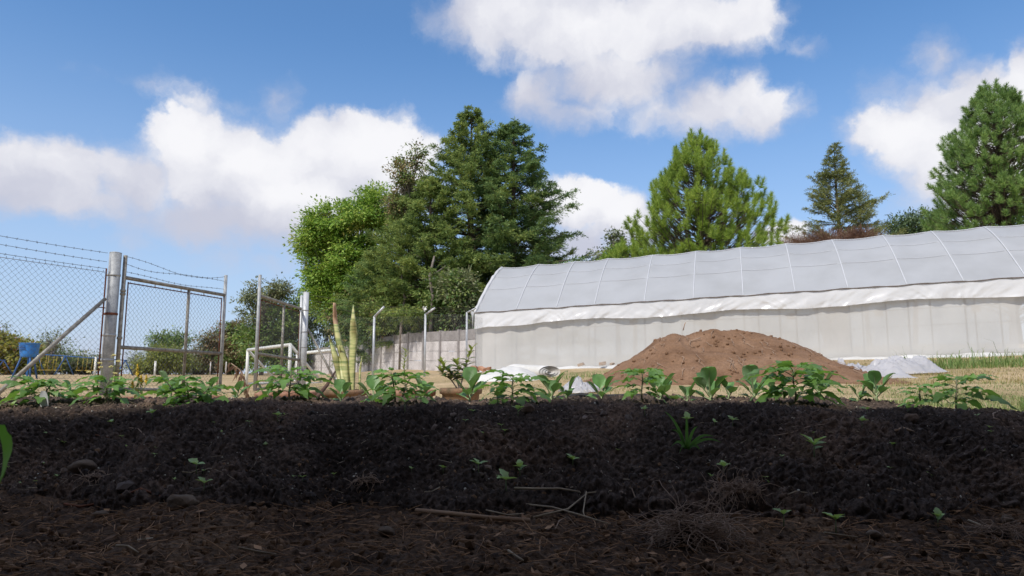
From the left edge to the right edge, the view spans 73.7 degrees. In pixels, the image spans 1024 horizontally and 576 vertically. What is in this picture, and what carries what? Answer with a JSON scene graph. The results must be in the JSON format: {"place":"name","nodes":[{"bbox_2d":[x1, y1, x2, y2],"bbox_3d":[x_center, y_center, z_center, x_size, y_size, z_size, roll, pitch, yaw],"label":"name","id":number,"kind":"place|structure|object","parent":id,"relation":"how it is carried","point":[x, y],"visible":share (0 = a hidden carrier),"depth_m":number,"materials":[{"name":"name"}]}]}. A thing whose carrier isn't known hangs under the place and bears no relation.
{"place":"outdoors","nodes":[
{"label":"outdoors","id":0,"kind":"place"},
{"bbox_2d":[0,425,12,481],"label":"leaf","id":1,"kind":"object","parent":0,"point":[6,439],"visible":1,"depth_m":0.60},
{"bbox_2d":[0,376,487,397],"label":"dry grass","id":2,"kind":"structure","parent":0,"point":[273,390],"depth_m":12.76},
{"bbox_2d":[0,485,1023,575],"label":"path","id":3,"kind":"structure","parent":0,"point":[29,525],"depth_m":1.63,"materials":[{"name":"brown soil"}]},
{"bbox_2d":[71,468,108,489],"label":"root clump","id":4,"kind":"object","parent":3,"relation":"on","point":[96,477],"visible":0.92,"depth_m":2.14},
{"bbox_2d":[166,494,199,510],"bbox_3d":[-0.916,0.603,1.908,0.093,0.053,0.072,0,-7,0],"label":"stone","id":5,"kind":"object","parent":3,"relation":"on","point":[175,500],"visible":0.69,"depth_m":1.88,"materials":[{"name":"grey stone"}]},
{"bbox_2d":[377,526,394,535],"bbox_3d":[-0.317,0.612,1.715,0.045,0.024,0.039,0,-7,0],"label":"stone","id":6,"kind":"object","parent":3,"relation":"on","point":[386,530],"visible":0.98,"depth_m":1.70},
{"bbox_2d":[415,508,530,522],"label":"dry stalk","id":7,"kind":"object","parent":3,"relation":"on","point":[475,516],"visible":0.89,"depth_m":1.79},
{"bbox_2d":[0,504,1006,575],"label":"leaf scraps","id":8,"kind":"object","parent":3,"relation":"on","point":[244,565],"visible":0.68,"depth_m":1.54,"materials":[{"name":"plant"}]},
{"bbox_2d":[0,494,1023,575],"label":"path crumbs","id":9,"kind":"object","parent":3,"relation":"on","point":[470,545],"visible":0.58,"depth_m":1.57,"materials":[{"name":"soil"}]},
{"bbox_2d":[0,488,1023,575],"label":"path straw","id":10,"kind":"object","parent":3,"relation":"on","point":[498,549],"visible":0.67,"depth_m":1.58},
{"bbox_2d":[616,472,763,555],"bbox_3d":[0.429,0.577,1.645,0.340,0.257,0.266,-3,-8,21],"label":"root clump","id":11,"kind":"object","parent":3,"relation":"on","point":[694,530],"visible":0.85,"depth_m":1.63,"materials":[{"name":"plant"}]},
{"bbox_2d":[958,510,1023,541],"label":"root clump","id":12,"kind":"object","parent":3,"relation":"on","point":[1000,531],"visible":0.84,"depth_m":1.71,"materials":[{"name":"plant"}]},
{"bbox_2d":[0,355,1023,410],"bbox_3d":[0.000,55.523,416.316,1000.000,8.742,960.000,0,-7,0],"label":"ground","id":13,"kind":"structure","parent":0,"point":[227,380],"depth_m":12.57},
{"bbox_2d":[11,343,40,378],"bbox_3d":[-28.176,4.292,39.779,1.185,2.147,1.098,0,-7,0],"label":"chair","id":14,"kind":"object","parent":13,"relation":"on","point":[31,351],"visible":0.86,"depth_m":39.49,"materials":[{"name":"blue plastic"}]},
{"bbox_2d":[0,327,65,374],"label":"lime bush","id":15,"kind":"object","parent":13,"relation":"on","point":[12,353],"visible":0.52,"depth_m":52.96,"materials":[{"name":"green plant"}]},
{"bbox_2d":[0,236,106,396],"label":"chain link fence","id":16,"kind":"object","parent":13,"relation":"on","point":[28,366],"visible":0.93,"depth_m":9.73,"materials":[{"name":"metal"}]},
{"bbox_2d":[35,326,84,374],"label":"bare tree","id":17,"kind":"object","parent":13,"relation":"on","point":[47,343],"visible":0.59,"depth_m":57.82,"materials":[{"name":"plant"}]},
{"bbox_2d":[39,335,92,374],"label":"bush","id":18,"kind":"object","parent":13,"relation":"on","point":[60,352],"visible":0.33,"depth_m":59.45,"materials":[{"name":"green plant"}]},
{"bbox_2d":[57,348,100,374],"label":"bush","id":19,"kind":"object","parent":13,"relation":"on","point":[90,364],"visible":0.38,"depth_m":61.34,"materials":[{"name":"green plant"}]},
{"bbox_2d":[25,354,133,375],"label":"swing frame","id":20,"kind":"object","parent":13,"relation":"on","point":[77,363],"visible":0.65,"depth_m":51.72,"materials":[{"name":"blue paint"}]},
{"bbox_2d":[99,251,127,394],"bbox_3d":[-6.160,0.692,10.527,0.185,2.524,0.275,-7,-10,42],"label":"gate post","id":21,"kind":"object","parent":13,"relation":"on","point":[109,334],"visible":0.95,"depth_m":10.51,"materials":[{"name":"metal"}]},
{"bbox_2d":[119,257,227,391],"bbox_3d":[-5.744,0.699,11.716,0.060,2.183,2.335,-2,-8,16],"label":"gate leaf","id":22,"kind":"object","parent":21,"relation":"attached to","point":[185,351],"visible":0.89,"depth_m":11.82,"materials":[{"name":"metal"}]},
{"bbox_2d":[127,364,147,397],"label":"yellow flower plant","id":23,"kind":"object","parent":13,"relation":"on","point":[140,379],"visible":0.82,"depth_m":4.95,"materials":[{"name":"green plant"}]},
{"bbox_2d":[124,340,202,374],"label":"bright bush","id":24,"kind":"object","parent":13,"relation":"on","point":[177,367],"visible":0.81,"depth_m":57.09,"materials":[{"name":"green plant"}]},
{"bbox_2d":[143,325,199,373],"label":"dark tree","id":25,"kind":"object","parent":13,"relation":"on","point":[178,332],"visible":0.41,"depth_m":65.52,"materials":[{"name":"green plant"}]},
{"bbox_2d":[187,315,253,374],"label":"rusty tree","id":26,"kind":"object","parent":13,"relation":"on","point":[228,356],"visible":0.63,"depth_m":60.94,"materials":[{"name":"green plant"}]},
{"bbox_2d":[229,272,296,374],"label":"airy tree","id":27,"kind":"object","parent":13,"relation":"on","point":[249,299],"visible":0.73,"depth_m":55.00,"materials":[{"name":"green plant"}]},
{"bbox_2d":[220,293,325,374],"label":"leafy tree","id":28,"kind":"object","parent":13,"relation":"on","point":[250,335],"visible":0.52,"depth_m":55.14,"materials":[{"name":"green plant"}]},
{"bbox_2d":[245,343,323,384],"bbox_3d":[-7.043,2.453,21.047,1.371,1.298,4.649,6,-9,-37],"label":"football goal","id":29,"kind":"object","parent":13,"relation":"on","point":[248,351],"visible":0.56,"depth_m":20.59,"materials":[{"name":"white paint"}]},
{"bbox_2d":[280,286,339,363],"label":"shrub","id":30,"kind":"object","parent":13,"relation":"on","point":[319,328],"visible":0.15,"depth_m":57.49,"materials":[{"name":"green plant"}]},
{"bbox_2d":[300,292,335,387],"bbox_3d":[-4.212,1.280,15.138,1.038,2.444,0.137,-2,-8,16],"label":"gate post","id":31,"kind":"object","parent":13,"relation":"on","point":[305,328],"visible":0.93,"depth_m":15.23,"materials":[{"name":"metal"}]},
{"bbox_2d":[253,275,302,390],"bbox_3d":[-4.759,0.993,14.039,0.060,2.182,2.560,0,-7,1],"label":"gate leaf","id":32,"kind":"object","parent":31,"relation":"attached to","point":[258,336],"visible":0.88,"depth_m":13.79,"materials":[{"name":"metal"}]},
{"bbox_2d":[281,179,398,339],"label":"broadleaf tree","id":33,"kind":"object","parent":13,"relation":"on","point":[333,244],"visible":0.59,"depth_m":51.47,"materials":[{"name":"green plant"}]},
{"bbox_2d":[321,389,366,398],"bbox_3d":[-1.394,0.963,5.623,0.395,0.250,0.395,0,-7,0],"label":"flower pot","id":34,"kind":"object","parent":13,"relation":"on","point":[328,393],"visible":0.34,"depth_m":5.47,"materials":[{"name":"ceramic"}]},
{"bbox_2d":[329,303,361,389],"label":"snake plant","id":35,"kind":"object","parent":34,"relation":"on","point":[345,367],"visible":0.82,"depth_m":5.69,"materials":[{"name":"green plant"}]},
{"bbox_2d":[319,285,370,365],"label":"shrub","id":36,"kind":"object","parent":13,"relation":"on","point":[345,328],"visible":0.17,"depth_m":49.73,"materials":[{"name":"green plant"}]},
{"bbox_2d":[321,254,415,367],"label":"cypress tree","id":37,"kind":"object","parent":13,"relation":"on","point":[348,312],"visible":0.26,"depth_m":44.75,"materials":[{"name":"green plant"}]},
{"bbox_2d":[357,283,417,361],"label":"shrub","id":38,"kind":"object","parent":13,"relation":"on","point":[364,323],"visible":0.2,"depth_m":43.48,"materials":[{"name":"green plant"}]},
{"bbox_2d":[306,329,474,374],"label":"concrete wall","id":39,"kind":"structure","parent":13,"relation":"on","point":[433,348],"depth_m":38.97,"materials":[{"name":"concrete"}]},
{"bbox_2d":[306,295,482,384],"bbox_3d":[-2.430,1.518,18.423,0.779,2.334,7.631,-4,-8,28],"label":"chain link fence","id":40,"kind":"object","parent":13,"relation":"on","point":[424,331],"visible":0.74,"depth_m":18.16,"materials":[{"name":"metal"}]},
{"bbox_2d":[342,192,450,348],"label":"cypress tree","id":41,"kind":"object","parent":13,"relation":"on","point":[366,256],"visible":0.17,"depth_m":43.89,"materials":[{"name":"green plant"}]},
{"bbox_2d":[398,266,411,369],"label":"dead tree","id":42,"kind":"object","parent":13,"relation":"on","point":[401,324],"visible":0.48,"depth_m":40.91,"materials":[{"name":"wood"}]},
{"bbox_2d":[375,136,443,360],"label":"vine covered tree","id":43,"kind":"object","parent":13,"relation":"on","point":[405,179],"visible":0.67,"depth_m":44.98,"materials":[{"name":"green plant"}]},
{"bbox_2d":[397,275,455,332],"bbox_3d":[-3.980,1.815,39.372,3.988,5.591,4.146,-6,-9,38],"label":"shrub","id":44,"kind":"object","parent":13,"relation":"on","point":[439,311],"visible":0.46,"depth_m":38.61,"materials":[{"name":"green plant"}]},
{"bbox_2d":[361,176,495,361],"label":"cypress tree","id":45,"kind":"object","parent":13,"relation":"on","point":[401,257],"visible":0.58,"depth_m":41.01,"materials":[{"name":"green plant"}]},
{"bbox_2d":[428,256,445,331],"bbox_3d":[-4.244,1.350,38.344,0.988,6.409,0.265,0,-7,0],"label":"dead tree","id":46,"kind":"object","parent":13,"relation":"on","point":[432,297],"visible":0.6,"depth_m":38.42,"materials":[{"name":"wood"}]},
{"bbox_2d":[420,265,484,340],"bbox_3d":[-3.096,1.569,37.290,4.148,5.675,3.254,0,-7,0],"label":"shrub","id":47,"kind":"object","parent":13,"relation":"on","point":[457,295],"visible":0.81,"depth_m":36.91,"materials":[{"name":"green plant"}]},
{"bbox_2d":[439,388,481,400],"bbox_3d":[-0.415,0.943,5.524,0.348,0.265,0.348,0,-7,0],"label":"flower pot","id":48,"kind":"object","parent":13,"relation":"on","point":[448,393],"visible":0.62,"depth_m":5.40,"materials":[{"name":"ceramic"}]},
{"bbox_2d":[435,344,476,387],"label":"glossy shrub","id":49,"kind":"object","parent":48,"relation":"on","point":[450,375],"visible":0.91,"depth_m":5.56,"materials":[{"name":"green plant"}]},
{"bbox_2d":[363,104,560,361],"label":"cypress tree","id":50,"kind":"object","parent":13,"relation":"on","point":[456,157],"visible":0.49,"depth_m":42.03,"materials":[{"name":"green plant"}]},
{"bbox_2d":[419,116,596,361],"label":"cypress tree","id":51,"kind":"object","parent":13,"relation":"on","point":[533,214],"visible":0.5,"depth_m":42.67,"materials":[{"name":"green plant"}]},
{"bbox_2d":[477,366,538,381],"bbox_3d":[-0.152,1.863,14.380,1.700,0.442,1.200,0,-7,0],"label":"folded cloth","id":52,"kind":"object","parent":13,"relation":"on","point":[513,370],"visible":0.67,"depth_m":14.10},
{"bbox_2d":[0,393,1023,524],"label":"soil bed","id":53,"kind":"object","parent":13,"relation":"on","point":[905,466],"visible":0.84,"depth_m":2.15,"materials":[{"name":"soil"}]},
{"bbox_2d":[0,375,84,404],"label":"tomato seedling","id":54,"kind":"object","parent":53,"relation":"on","point":[14,394],"visible":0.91,"depth_m":2.80,"materials":[{"name":"green plant"}]},
{"bbox_2d":[67,459,97,473],"bbox_3d":[-1.399,0.584,2.226,0.096,0.047,0.069,0,-7,0],"label":"stone","id":55,"kind":"object","parent":53,"relation":"on","point":[90,465],"visible":0.81,"depth_m":2.20,"materials":[{"name":"grey stone"}]},
{"bbox_2d":[64,375,144,405],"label":"tomato seedling","id":56,"kind":"object","parent":53,"relation":"on","point":[117,384],"visible":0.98,"depth_m":2.82,"materials":[{"name":"green plant"}]},
{"bbox_2d":[157,371,186,397],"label":"cabbage seedling","id":57,"kind":"object","parent":53,"relation":"on","point":[165,375],"visible":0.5,"depth_m":3.15,"materials":[{"name":"green plant"}]},
{"bbox_2d":[134,375,242,405],"bbox_3d":[-1.324,0.435,2.767,0.380,0.163,0.351,-7,-10,44],"label":"tomato seedling","id":58,"kind":"object","parent":53,"relation":"on","point":[180,390],"visible":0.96,"depth_m":2.75,"materials":[{"name":"green plant"}]},
{"bbox_2d":[225,363,249,397],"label":"withered plant","id":59,"kind":"object","parent":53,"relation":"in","point":[241,377],"visible":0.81,"depth_m":6.14,"materials":[{"name":"brown plant"}]},
{"bbox_2d":[245,365,335,400],"bbox_3d":[-0.906,0.394,2.776,0.330,0.166,0.304,-3,-8,22],"label":"tomato seedling","id":60,"kind":"object","parent":53,"relation":"on","point":[304,392],"visible":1,"depth_m":2.77,"materials":[{"name":"green plant"}]},
{"bbox_2d":[328,379,351,400],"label":"cabbage seedling","id":61,"kind":"object","parent":53,"relation":"on","point":[341,385],"visible":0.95,"depth_m":3.12,"materials":[{"name":"green plant"}]},
{"bbox_2d":[346,470,383,492],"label":"root clump","id":62,"kind":"object","parent":53,"relation":"on","point":[367,480],"visible":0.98,"depth_m":2.01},
{"bbox_2d":[357,375,388,401],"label":"cabbage seedling","id":63,"kind":"object","parent":53,"relation":"on","point":[372,383],"visible":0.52,"depth_m":2.83,"materials":[{"name":"green plant"}]},
{"bbox_2d":[362,367,440,404],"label":"tomato seedling","id":64,"kind":"object","parent":53,"relation":"on","point":[389,392],"visible":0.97,"depth_m":2.67,"materials":[{"name":"green plant"}]},
{"bbox_2d":[454,367,486,401],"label":"cabbage seedling","id":65,"kind":"object","parent":53,"relation":"on","point":[471,375],"visible":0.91,"depth_m":3.04,"materials":[{"name":"green plant"}]},
{"bbox_2d":[470,369,552,405],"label":"tomato seedling","id":66,"kind":"object","parent":53,"relation":"on","point":[501,388],"visible":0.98,"depth_m":2.63,"materials":[{"name":"green plant"}]},
{"bbox_2d":[0,397,1022,497],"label":"pale grit","id":67,"kind":"object","parent":53,"relation":"on","point":[449,428],"visible":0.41,"depth_m":2.24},
{"bbox_2d":[0,395,1023,515],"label":"soil crumbs","id":68,"kind":"object","parent":53,"relation":"on","point":[124,486],"visible":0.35,"depth_m":2.19,"materials":[{"name":"soil"}]},
{"bbox_2d":[0,396,1023,512],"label":"bed straw","id":69,"kind":"object","parent":53,"relation":"on","point":[480,426],"visible":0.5,"depth_m":2.24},
{"bbox_2d":[1,396,1023,513],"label":"soil grains","id":70,"kind":"object","parent":53,"relation":"on","point":[663,480],"visible":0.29,"depth_m":2.18},
{"bbox_2d":[514,487,579,492],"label":"dry stalk","id":71,"kind":"object","parent":53,"relation":"on","point":[528,488],"visible":1,"depth_m":1.95,"materials":[{"name":"plant"}]},
{"bbox_2d":[534,371,567,399],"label":"cabbage seedling","id":72,"kind":"object","parent":53,"relation":"on","point":[554,386],"visible":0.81,"depth_m":2.96,"materials":[{"name":"green plant"}]},
{"bbox_2d":[587,374,614,398],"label":"cabbage seedling","id":73,"kind":"object","parent":53,"relation":"on","point":[600,381],"visible":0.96,"depth_m":2.79,"materials":[{"name":"green plant"}]},
{"bbox_2d":[608,367,677,401],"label":"tomato seedling","id":74,"kind":"object","parent":53,"relation":"on","point":[633,372],"visible":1,"depth_m":2.71,"materials":[{"name":"green plant"}]},
{"bbox_2d":[645,369,674,398],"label":"cabbage seedling","id":75,"kind":"object","parent":53,"relation":"on","point":[667,384],"visible":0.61,"depth_m":3.11,"materials":[{"name":"green plant"}]},
{"bbox_2d":[678,382,696,400],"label":"cabbage seedling","id":76,"kind":"object","parent":53,"relation":"on","point":[689,391],"visible":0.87,"depth_m":3.01,"materials":[{"name":"green plant"}]},
{"bbox_2d":[666,412,719,452],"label":"grass weed","id":77,"kind":"object","parent":53,"relation":"on","point":[686,443],"depth_m":2.13,"materials":[{"name":"green plant"}]},
{"bbox_2d":[693,366,730,399],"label":"cabbage seedling","id":78,"kind":"object","parent":53,"relation":"on","point":[705,378],"visible":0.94,"depth_m":2.95,"materials":[{"name":"green plant"}]},
{"bbox_2d":[715,376,737,398],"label":"cabbage seedling","id":79,"kind":"object","parent":53,"relation":"on","point":[729,387],"visible":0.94,"depth_m":2.96,"materials":[{"name":"green plant"}]},
{"bbox_2d":[696,460,782,518],"bbox_3d":[0.554,0.557,1.884,0.365,0.155,0.176,3,-8,-25],"label":"root clump","id":80,"kind":"object","parent":53,"relation":"on","point":[734,489],"visible":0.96,"depth_m":1.89,"materials":[{"name":"plant"}]},
{"bbox_2d":[736,365,766,398],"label":"cabbage seedling","id":81,"kind":"object","parent":53,"relation":"on","point":[756,388],"visible":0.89,"depth_m":3.06,"materials":[{"name":"green plant"}]},
{"bbox_2d":[739,360,848,406],"bbox_3d":[1.106,0.388,2.678,0.400,0.205,0.371,-3,-8,24],"label":"tomato seedling","id":82,"kind":"object","parent":53,"relation":"on","point":[786,365],"visible":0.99,"depth_m":2.67,"materials":[{"name":"green plant"}]},
{"bbox_2d":[804,367,835,393],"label":"cabbage seedling","id":83,"kind":"object","parent":53,"relation":"on","point":[825,385],"visible":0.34,"depth_m":3.09,"materials":[{"name":"green plant"}]},
{"bbox_2d":[857,370,895,400],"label":"cabbage seedling","id":84,"kind":"object","parent":53,"relation":"on","point":[874,376],"visible":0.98,"depth_m":2.91,"materials":[{"name":"green plant"}]},
{"bbox_2d":[897,383,952,408],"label":"tomato seedling","id":85,"kind":"object","parent":53,"relation":"on","point":[920,389],"visible":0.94,"depth_m":2.71,"materials":[{"name":"green plant"}]},
{"bbox_2d":[914,373,1019,410],"bbox_3d":[1.725,0.408,2.621,0.327,0.163,0.303,0,-7,0],"label":"tomato seedling","id":86,"kind":"object","parent":53,"relation":"on","point":[990,396],"visible":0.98,"depth_m":2.62,"materials":[{"name":"green plant"}]},
{"bbox_2d":[509,364,559,376],"bbox_3d":[0.458,1.886,15.545,1.263,0.309,0.265,-3,-8,22],"label":"fabric roll","id":87,"kind":"object","parent":13,"relation":"on","point":[548,371],"visible":0.62,"depth_m":15.43,"materials":[{"name":"white fabric"}]},
{"bbox_2d":[507,219,576,260],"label":"cypress tree","id":88,"kind":"object","parent":13,"relation":"on","point":[572,251],"visible":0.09,"depth_m":46.30,"materials":[{"name":"green plant"}]},
{"bbox_2d":[479,365,615,371],"bbox_3d":[1.436,2.756,23.126,6.390,0.378,2.125,-2,-8,18],"label":"ground cloth","id":89,"kind":"object","parent":13,"relation":"on","point":[576,367],"visible":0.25,"depth_m":22.83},
{"bbox_2d":[479,376,640,398],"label":"dry grass","id":90,"kind":"structure","parent":13,"relation":"on","point":[623,389],"depth_m":10.35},
{"bbox_2d":[558,376,601,392],"bbox_3d":[0.884,1.217,8.644,0.740,0.220,0.455,5,-9,-35],"label":"clear plastic sheet","id":91,"kind":"object","parent":13,"relation":"on","point":[579,385],"visible":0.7,"depth_m":8.48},
{"bbox_2d":[586,226,631,260],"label":"olive tree","id":92,"kind":"object","parent":13,"relation":"on","point":[613,236],"visible":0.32,"depth_m":40.60,"materials":[{"name":"green plant"}]},
{"bbox_2d":[596,242,632,260],"bbox_3d":[5.935,0.778,38.227,2.631,6.865,2.337,0,-7,0],"label":"lime sapling","id":93,"kind":"object","parent":13,"relation":"on","point":[604,256],"visible":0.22,"depth_m":38.42,"materials":[{"name":"green plant"}]},
{"bbox_2d":[620,225,655,258],"bbox_3d":[6.902,0.154,38.394,3.719,8.057,3.450,0,-7,0],"label":"young pine","id":94,"kind":"object","parent":13,"relation":"on","point":[632,234],"visible":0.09,"depth_m":38.24,"materials":[{"name":"green plant"}]},
{"bbox_2d":[608,127,792,257],"bbox_3d":[10.232,-2.618,36.245,9.133,12.866,9.025,-7,-10,44],"label":"bushy pine","id":95,"kind":"object","parent":13,"relation":"on","point":[707,236],"visible":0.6,"depth_m":35.15,"materials":[{"name":"green plant"}]},
{"bbox_2d":[471,224,1023,369],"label":"greenhouse","id":96,"kind":"object","parent":13,"relation":"on","point":[933,292],"visible":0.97,"depth_m":22.88,"materials":[{"name":"plastic"}]},
{"bbox_2d":[585,322,909,386],"bbox_3d":[3.762,1.220,11.942,5.865,1.182,5.040,0,-7,0],"label":"earth heap","id":97,"kind":"object","parent":13,"relation":"on","point":[687,358],"visible":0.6,"depth_m":10.95,"materials":[{"name":"soil"}]},
{"bbox_2d":[838,358,916,377],"bbox_3d":[6.066,1.348,11.590,1.128,0.366,1.526,0,-7,0],"label":"clear plastic sheet","id":98,"kind":"object","parent":97,"relation":"on","point":[884,367],"visible":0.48,"depth_m":11.16,"materials":[{"name":"plastic"}]},
{"bbox_2d":[774,221,893,244],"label":"brown bush","id":99,"kind":"object","parent":13,"relation":"on","point":[857,233],"visible":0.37,"depth_m":40.35,"materials":[{"name":"plant"}]},
{"bbox_2d":[779,141,907,241],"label":"cedar tree","id":100,"kind":"object","parent":13,"relation":"on","point":[822,203],"visible":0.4,"depth_m":50.58,"materials":[{"name":"green plant"}]},
{"bbox_2d":[842,190,888,234],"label":"cedar tree","id":101,"kind":"object","parent":13,"relation":"on","point":[866,197],"visible":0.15,"depth_m":52.81,"materials":[{"name":"green plant"}]},
{"bbox_2d":[870,355,947,373],"bbox_3d":[7.187,1.420,12.573,1.683,0.364,0.856,1,-8,-11],"label":"clear plastic sheet","id":102,"kind":"object","parent":13,"relation":"on","point":[918,364],"visible":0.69,"depth_m":12.42,"materials":[{"name":"plastic"}]},
{"bbox_2d":[882,204,936,235],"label":"round dark tree","id":103,"kind":"object","parent":13,"relation":"on","point":[911,222],"visible":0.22,"depth_m":62.42,"materials":[{"name":"green plant"}]},
{"bbox_2d":[829,352,1023,359],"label":"ground cloth","id":104,"kind":"object","parent":13,"relation":"on","point":[985,354],"visible":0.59,"depth_m":19.91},
{"bbox_2d":[919,77,1023,231],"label":"pine","id":105,"kind":"object","parent":13,"relation":"on","point":[997,204],"visible":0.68,"depth_m":34.27,"materials":[{"name":"green plant"}]},
{"bbox_2d":[0,0,1023,373],"label":"sky","id":106,"kind":"structure","parent":0,"point":[185,137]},
{"bbox_2d":[667,381,1023,411],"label":"grass","id":107,"kind":"structure","parent":0,"point":[994,405],"depth_m":6.82,"materials":[{"name":"plant"}]},
{"bbox_2d":[721,355,1023,387],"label":"dry grass","id":108,"kind":"structure","parent":0,"point":[961,372],"depth_m":10.73,"materials":[{"name":"plant"}]},
{"bbox_2d":[901,339,1023,368],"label":"tall grass","id":109,"kind":"structure","parent":0,"point":[982,361],"depth_m":14.17,"materials":[{"name":"plant"}]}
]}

